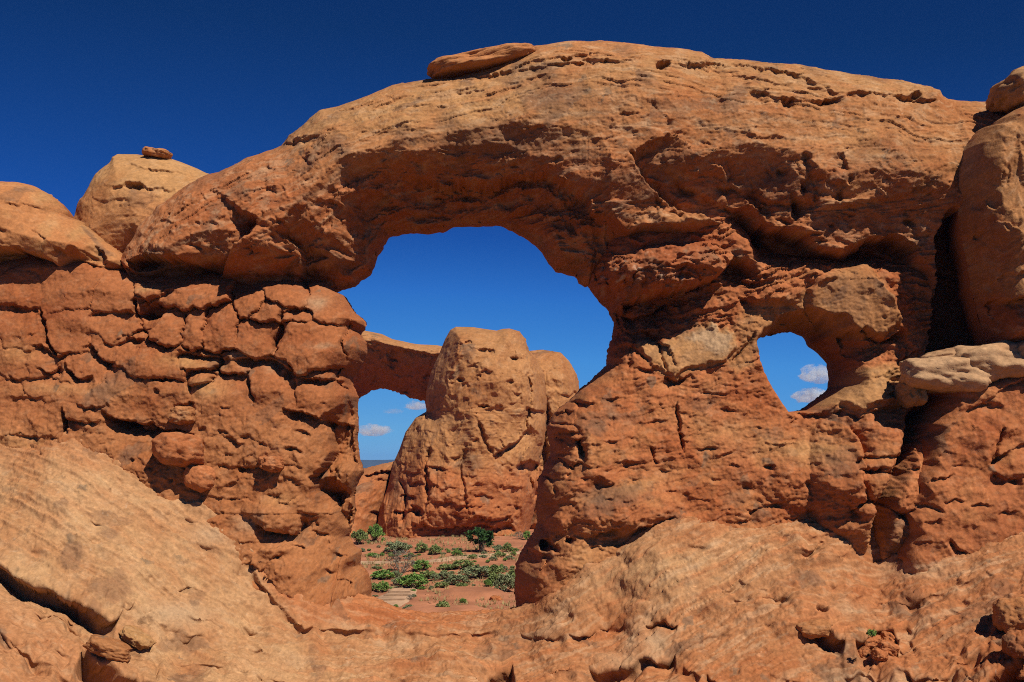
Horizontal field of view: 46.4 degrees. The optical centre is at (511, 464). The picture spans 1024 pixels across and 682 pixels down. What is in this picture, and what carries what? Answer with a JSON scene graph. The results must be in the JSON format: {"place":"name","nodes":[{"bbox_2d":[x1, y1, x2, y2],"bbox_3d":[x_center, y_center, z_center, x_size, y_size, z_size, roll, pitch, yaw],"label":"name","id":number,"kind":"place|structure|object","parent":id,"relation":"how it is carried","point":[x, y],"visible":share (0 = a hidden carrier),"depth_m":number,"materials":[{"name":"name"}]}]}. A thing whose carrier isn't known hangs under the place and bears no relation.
{"place":"outdoors","nodes":[
{"label":"outdoors","id":0,"kind":"place"},
{"bbox_2d":[151,431,204,467],"bbox_3d":[-18.199,-0.799,65.537,2.700,2.115,2.970,0,0,0],"label":"boulder","id":1,"kind":"object","parent":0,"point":[181,449],"visible":1,"depth_m":64.42,"materials":[{"name":"stone"}]},
{"bbox_2d":[361,460,393,467],"bbox_3d":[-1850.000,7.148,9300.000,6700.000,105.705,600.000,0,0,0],"label":"hills","id":2,"kind":"structure","parent":0,"point":[367,463],"depth_m":9069.86,"materials":[{"name":"blue"}]},
{"bbox_2d":[353,331,441,404],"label":"sandstone arch","id":3,"kind":"structure","parent":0,"point":[402,367],"depth_m":206.86,"materials":[{"name":"brown stone"}]},
{"bbox_2d":[378,585,416,606],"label":"path","id":4,"kind":"structure","parent":0,"point":[399,603],"depth_m":115.71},
{"bbox_2d":[361,551,520,563],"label":"path","id":5,"kind":"structure","parent":0,"point":[433,560],"depth_m":139.65,"materials":[{"name":"beige soil"}]},
{"bbox_2d":[352,529,533,612],"bbox_3d":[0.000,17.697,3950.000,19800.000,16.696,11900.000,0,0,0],"label":"desert floor","id":6,"kind":"structure","parent":0,"point":[470,594],"depth_m":130.26,"materials":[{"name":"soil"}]},
{"bbox_2d":[351,529,370,543],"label":"shrub","id":7,"kind":"object","parent":6,"relation":"on","point":[360,535],"visible":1,"depth_m":153.93,"materials":[{"name":"green plant"}]},
{"bbox_2d":[364,552,378,555],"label":"shrub","id":8,"kind":"object","parent":6,"relation":"on","point":[371,554],"visible":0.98,"depth_m":143.07,"materials":[{"name":"green plant"}]},
{"bbox_2d":[350,461,393,534],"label":"sandstone outcrop","id":9,"kind":"object","parent":6,"relation":"on","point":[371,487],"visible":0.08,"depth_m":168.71,"materials":[{"name":"brown stone"}]},
{"bbox_2d":[372,582,376,590],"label":"shrub","id":10,"kind":"object","parent":6,"relation":"on","point":[374,584],"visible":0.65,"depth_m":120.00,"materials":[{"name":"green plant"}]},
{"bbox_2d":[367,523,385,541],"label":"shrub","id":11,"kind":"object","parent":6,"relation":"on","point":[375,531],"visible":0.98,"depth_m":156.56,"materials":[{"name":"green plant"}]},
{"bbox_2d":[370,569,394,578],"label":"shrub","id":12,"kind":"object","parent":6,"relation":"on","point":[379,574],"visible":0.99,"depth_m":126.85,"materials":[{"name":"green plant"}]},
{"bbox_2d":[374,580,392,591],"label":"shrub","id":13,"kind":"object","parent":6,"relation":"on","point":[382,585],"visible":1,"depth_m":119.17,"materials":[{"name":"green plant"}]},
{"bbox_2d":[381,591,410,600],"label":"path steps","id":14,"kind":"structure","parent":6,"relation":"on","point":[395,595],"depth_m":116.04,"materials":[{"name":"brown wood"}]},
{"bbox_2d":[391,576,401,584],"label":"shrub","id":15,"kind":"object","parent":6,"relation":"on","point":[394,580],"visible":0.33,"depth_m":123.67,"materials":[{"name":"green plant"}]},
{"bbox_2d":[392,570,402,577],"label":"shrub","id":16,"kind":"object","parent":6,"relation":"on","point":[397,573],"visible":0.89,"depth_m":127.95,"materials":[{"name":"green plant"}]},
{"bbox_2d":[384,541,412,551],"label":"shrub","id":17,"kind":"object","parent":6,"relation":"on","point":[398,545],"visible":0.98,"depth_m":145.50,"materials":[{"name":"green plant"}]},
{"bbox_2d":[385,548,414,572],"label":"shrub","id":18,"kind":"object","parent":6,"relation":"on","point":[403,552],"visible":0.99,"depth_m":130.59,"materials":[{"name":"grey plant"}]},
{"bbox_2d":[396,572,429,587],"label":"shrub","id":19,"kind":"object","parent":6,"relation":"on","point":[408,580],"visible":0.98,"depth_m":121.44,"materials":[{"name":"green plant"}]},
{"bbox_2d":[415,542,427,552],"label":"shrub","id":20,"kind":"object","parent":6,"relation":"on","point":[423,548],"visible":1,"depth_m":145.37,"materials":[{"name":"green plant"}]},
{"bbox_2d":[411,559,432,570],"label":"shrub","id":21,"kind":"object","parent":6,"relation":"on","point":[418,565],"visible":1,"depth_m":131.34,"materials":[{"name":"green plant"}]},
{"bbox_2d":[418,570,438,578],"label":"shrub","id":22,"kind":"object","parent":6,"relation":"on","point":[427,574],"visible":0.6,"depth_m":127.34,"materials":[{"name":"green plant"}]},
{"bbox_2d":[429,573,441,580],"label":"shrub","id":23,"kind":"object","parent":6,"relation":"on","point":[434,575],"visible":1,"depth_m":125.86,"materials":[{"name":"green plant"}]},
{"bbox_2d":[429,543,443,554],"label":"shrub","id":24,"kind":"object","parent":6,"relation":"on","point":[435,548],"visible":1,"depth_m":143.42,"materials":[{"name":"green plant"}]},
{"bbox_2d":[434,582,448,587],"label":"shrub","id":25,"kind":"object","parent":6,"relation":"on","point":[441,585],"visible":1,"depth_m":121.78,"materials":[{"name":"green plant"}]},
{"bbox_2d":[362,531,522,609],"bbox_3d":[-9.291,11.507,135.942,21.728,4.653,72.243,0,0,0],"label":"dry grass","id":26,"kind":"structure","parent":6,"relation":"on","point":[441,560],"depth_m":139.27,"materials":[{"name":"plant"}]},
{"bbox_2d":[435,600,449,606],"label":"shrub","id":27,"kind":"object","parent":6,"relation":"on","point":[443,603],"visible":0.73,"depth_m":108.43,"materials":[{"name":"green plant"}]},
{"bbox_2d":[436,571,452,578],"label":"shrub","id":28,"kind":"object","parent":6,"relation":"on","point":[444,574],"visible":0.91,"depth_m":126.56,"materials":[{"name":"green plant"}]},
{"bbox_2d":[437,563,455,569],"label":"shrub","id":29,"kind":"object","parent":6,"relation":"on","point":[448,567],"visible":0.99,"depth_m":132.00,"materials":[{"name":"green plant"}]},
{"bbox_2d":[451,549,463,555],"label":"shrub","id":30,"kind":"object","parent":6,"relation":"on","point":[457,551],"visible":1,"depth_m":142.05,"materials":[{"name":"green plant"}]},
{"bbox_2d":[445,574,470,584],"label":"shrub","id":31,"kind":"object","parent":6,"relation":"on","point":[453,578],"visible":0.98,"depth_m":123.34,"materials":[{"name":"green plant"}]},
{"bbox_2d":[455,583,467,585],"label":"shrub","id":32,"kind":"object","parent":6,"relation":"on","point":[462,584],"visible":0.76,"depth_m":121.29,"materials":[{"name":"green plant"}]},
{"bbox_2d":[377,327,546,537],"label":"sandstone butte","id":33,"kind":"object","parent":6,"relation":"on","point":[468,457],"visible":0.77,"depth_m":163.09,"materials":[{"name":"brown stone"}]},
{"bbox_2d":[452,559,474,568],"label":"shrub","id":34,"kind":"object","parent":6,"relation":"on","point":[457,564],"visible":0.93,"depth_m":132.38,"materials":[{"name":"green plant"}]},
{"bbox_2d":[457,565,488,577],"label":"shrub","id":35,"kind":"object","parent":6,"relation":"on","point":[480,571],"visible":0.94,"depth_m":126.83,"materials":[{"name":"green plant"}]},
{"bbox_2d":[463,526,494,552],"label":"juniper tree","id":36,"kind":"object","parent":6,"relation":"on","point":[484,536],"visible":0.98,"depth_m":145.00,"materials":[{"name":"green plant"}]},
{"bbox_2d":[483,579,492,586],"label":"shrub","id":37,"kind":"object","parent":6,"relation":"on","point":[488,582],"visible":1,"depth_m":122.25,"materials":[{"name":"green plant"}]},
{"bbox_2d":[486,572,500,582],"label":"shrub","id":38,"kind":"object","parent":6,"relation":"on","point":[493,577],"visible":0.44,"depth_m":123.05,"materials":[{"name":"green plant"}]},
{"bbox_2d":[486,564,505,573],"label":"shrub","id":39,"kind":"object","parent":6,"relation":"on","point":[495,569],"visible":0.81,"depth_m":127.75,"materials":[{"name":"green plant"}]},
{"bbox_2d":[490,595,502,600],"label":"stone","id":40,"kind":"object","parent":6,"relation":"on","point":[496,597],"visible":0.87,"depth_m":115.04,"materials":[{"name":"stone"}]},
{"bbox_2d":[492,544,501,550],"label":"shrub","id":41,"kind":"object","parent":6,"relation":"on","point":[497,547],"visible":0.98,"depth_m":146.12,"materials":[{"name":"green plant"}]},
{"bbox_2d":[493,551,506,555],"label":"shrub","id":42,"kind":"object","parent":6,"relation":"on","point":[499,553],"visible":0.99,"depth_m":142.76,"materials":[{"name":"green plant"}]},
{"bbox_2d":[492,572,514,591],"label":"shrub","id":43,"kind":"object","parent":6,"relation":"on","point":[506,578],"visible":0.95,"depth_m":119.52,"materials":[{"name":"green plant"}]},
{"bbox_2d":[502,542,513,551],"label":"shrub","id":44,"kind":"object","parent":6,"relation":"on","point":[506,546],"visible":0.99,"depth_m":146.47,"materials":[{"name":"green plant"}]},
{"bbox_2d":[508,569,514,578],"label":"shrub","id":45,"kind":"object","parent":6,"relation":"on","point":[511,572],"visible":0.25,"depth_m":123.70,"materials":[{"name":"green plant"}]},
{"bbox_2d":[514,531,523,538],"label":"shrub","id":46,"kind":"object","parent":6,"relation":"on","point":[518,535],"visible":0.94,"depth_m":159.62,"materials":[{"name":"plant"}]},
{"bbox_2d":[523,531,530,539],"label":"shrub","id":47,"kind":"object","parent":6,"relation":"on","point":[526,535],"visible":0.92,"depth_m":158.36,"materials":[{"name":"green plant"}]},
{"bbox_2d":[530,350,578,528],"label":"sandstone butte","id":48,"kind":"object","parent":6,"relation":"on","point":[561,380],"visible":0.13,"depth_m":176.50,"materials":[{"name":"brown stone"}]},
{"bbox_2d":[0,427,1023,681],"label":"slickrock ground","id":49,"kind":"structure","parent":0,"point":[96,543],"depth_m":61.23,"materials":[{"name":"stone"}]},
{"bbox_2d":[82,634,132,662],"bbox_3d":[-19.263,8.763,56.977,2.134,1.304,1.801,0,0,0],"label":"boulder","id":50,"kind":"object","parent":49,"relation":"on","point":[108,648],"visible":1,"depth_m":56.36,"materials":[{"name":"stone"}]},
{"bbox_2d":[118,625,156,650],"bbox_3d":[-18.416,8.486,58.617,1.796,1.244,1.758,0,0,0],"label":"boulder","id":51,"kind":"object","parent":49,"relation":"on","point":[137,638],"visible":1,"depth_m":58.04,"materials":[{"name":"stone"}]},
{"bbox_2d":[142,425,159,430],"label":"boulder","id":52,"kind":"object","parent":49,"relation":"on","point":[151,427],"visible":0.67,"depth_m":67.20,"materials":[{"name":"stone"}]},
{"bbox_2d":[183,465,215,492],"bbox_3d":[-17.150,0.751,65.591,1.820,1.591,1.901,0,0,0],"label":"boulder","id":53,"kind":"object","parent":49,"relation":"on","point":[200,478],"visible":1,"depth_m":64.93,"materials":[{"name":"stone"}]},
{"bbox_2d":[258,455,283,472],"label":"boulder","id":54,"kind":"object","parent":49,"relation":"on","point":[275,464],"visible":1,"depth_m":64.95,"materials":[{"name":"stone"}]},
{"bbox_2d":[0,40,1005,606],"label":"sandstone arch","id":55,"kind":"structure","parent":49,"relation":"on","point":[698,224],"depth_m":66.18,"materials":[{"name":"brown stone"}]},
{"bbox_2d":[0,181,123,269],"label":"sandstone outcrop","id":56,"kind":"object","parent":55,"relation":"on","point":[37,222],"visible":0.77,"depth_m":66.94,"materials":[{"name":"brown stone"}]},
{"bbox_2d":[74,154,207,253],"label":"sandstone dome","id":57,"kind":"structure","parent":55,"relation":"on","point":[122,198],"depth_m":70.12,"materials":[{"name":"brown stone"}]},
{"bbox_2d":[142,146,172,158],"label":"cap rock","id":58,"kind":"object","parent":57,"relation":"on","point":[161,153],"visible":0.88,"depth_m":71.78,"materials":[{"name":"stone"}]},
{"bbox_2d":[167,406,195,424],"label":"boulder","id":59,"kind":"object","parent":55,"relation":"on","point":[181,415],"visible":1,"depth_m":65.13,"materials":[{"name":"stone"}]},
{"bbox_2d":[427,43,536,78],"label":"cap rock","id":60,"kind":"object","parent":55,"relation":"on","point":[463,63],"visible":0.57,"depth_m":67.43,"materials":[{"name":"stone"}]},
{"bbox_2d":[893,382,927,408],"bbox_3d":[21.527,-3.836,64.618,1.410,1.623,2.567,0,0,0],"label":"boulder","id":61,"kind":"object","parent":55,"relation":"attached to","point":[906,395],"visible":0.74,"depth_m":63.82,"materials":[{"name":"stone"}]},
{"bbox_2d":[796,618,832,638],"bbox_3d":[14.939,8.090,59.121,1.944,1.012,1.633,0,0,0],"label":"boulder","id":62,"kind":"object","parent":49,"relation":"on","point":[814,628],"visible":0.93,"depth_m":58.52,"materials":[{"name":"stone"}]},
{"bbox_2d":[858,646,870,657],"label":"stone","id":63,"kind":"object","parent":49,"relation":"on","point":[864,651],"visible":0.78,"depth_m":58.39,"materials":[{"name":"stone"}]},
{"bbox_2d":[866,629,876,636],"bbox_3d":[17.013,7.958,56.492,0.505,0.419,0.590,0,0,7],"label":"plant","id":64,"kind":"object","parent":49,"relation":"on","point":[870,632],"visible":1,"depth_m":56.40,"materials":[{"name":"green plant"}]},
{"bbox_2d":[863,635,880,647],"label":"stone","id":65,"kind":"object","parent":49,"relation":"on","point":[870,642],"visible":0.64,"depth_m":58.70,"materials":[{"name":"stone"}]},
{"bbox_2d":[870,647,888,661],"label":"stone","id":66,"kind":"object","parent":49,"relation":"on","point":[877,653],"visible":1,"depth_m":56.78,"materials":[{"name":"stone"}]},
{"bbox_2d":[876,639,899,655],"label":"stone","id":67,"kind":"object","parent":49,"relation":"on","point":[892,648],"visible":0.86,"depth_m":57.04,"materials":[{"name":"stone"}]},
{"bbox_2d":[879,631,896,643],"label":"stone","id":68,"kind":"object","parent":49,"relation":"on","point":[887,636],"visible":0.66,"depth_m":58.96,"materials":[{"name":"stone"}]},
{"bbox_2d":[897,377,1023,573],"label":"sandstone outcrop","id":69,"kind":"object","parent":49,"relation":"on","point":[970,497],"visible":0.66,"depth_m":62.53,"materials":[{"name":"brown stone"}]},
{"bbox_2d":[898,356,991,393],"bbox_3d":[23.114,-4.758,63.947,4.826,2.054,3.761,0,0,0],"label":"boulder","id":70,"kind":"object","parent":69,"relation":"on","point":[944,374],"visible":0.91,"depth_m":62.35,"materials":[{"name":"stone"}]},
{"bbox_2d":[917,345,974,357],"bbox_3d":[23.752,-5.835,64.968,3.827,1.201,3.535,0,0,0],"label":"boulder","id":71,"kind":"object","parent":70,"relation":"on","point":[949,351],"visible":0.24,"depth_m":63.69,"materials":[{"name":"stone"}]},
{"bbox_2d":[952,340,1023,381],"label":"boulder","id":72,"kind":"object","parent":69,"relation":"on","point":[998,360],"visible":0.56,"depth_m":62.36,"materials":[{"name":"stone"}]},
{"bbox_2d":[1016,340,1023,356],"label":"boulder","id":73,"kind":"object","parent":69,"relation":"on","point":[1020,349],"visible":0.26,"depth_m":62.47,"materials":[{"name":"stone"}]},
{"bbox_2d":[992,597,1023,632],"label":"boulder","id":74,"kind":"object","parent":49,"relation":"on","point":[1008,614],"visible":0.94,"depth_m":55.71,"materials":[{"name":"stone"}]},
{"bbox_2d":[1001,629,1023,658],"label":"boulder","id":75,"kind":"object","parent":49,"relation":"on","point":[1012,641],"visible":1,"depth_m":53.81,"materials":[{"name":"stone"}]},
{"bbox_2d":[1015,665,1023,679],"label":"boulder","id":76,"kind":"object","parent":49,"relation":"on","point":[1019,674],"visible":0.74,"depth_m":54.46,"materials":[{"name":"stone"}]},
{"bbox_2d":[0,0,1023,459],"label":"sky","id":77,"kind":"structure","parent":0,"point":[215,85],"materials":[{"name":"blue"}]},
{"bbox_2d":[946,106,1023,345],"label":"sandstone tower","id":78,"kind":"structure","parent":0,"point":[985,243],"depth_m":62.59,"materials":[{"name":"brown stone"}]},
{"bbox_2d":[985,66,1023,113],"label":"balanced boulder","id":79,"kind":"object","parent":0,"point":[1006,95],"visible":0.91,"depth_m":64.34,"materials":[{"name":"stone"}]}
]}

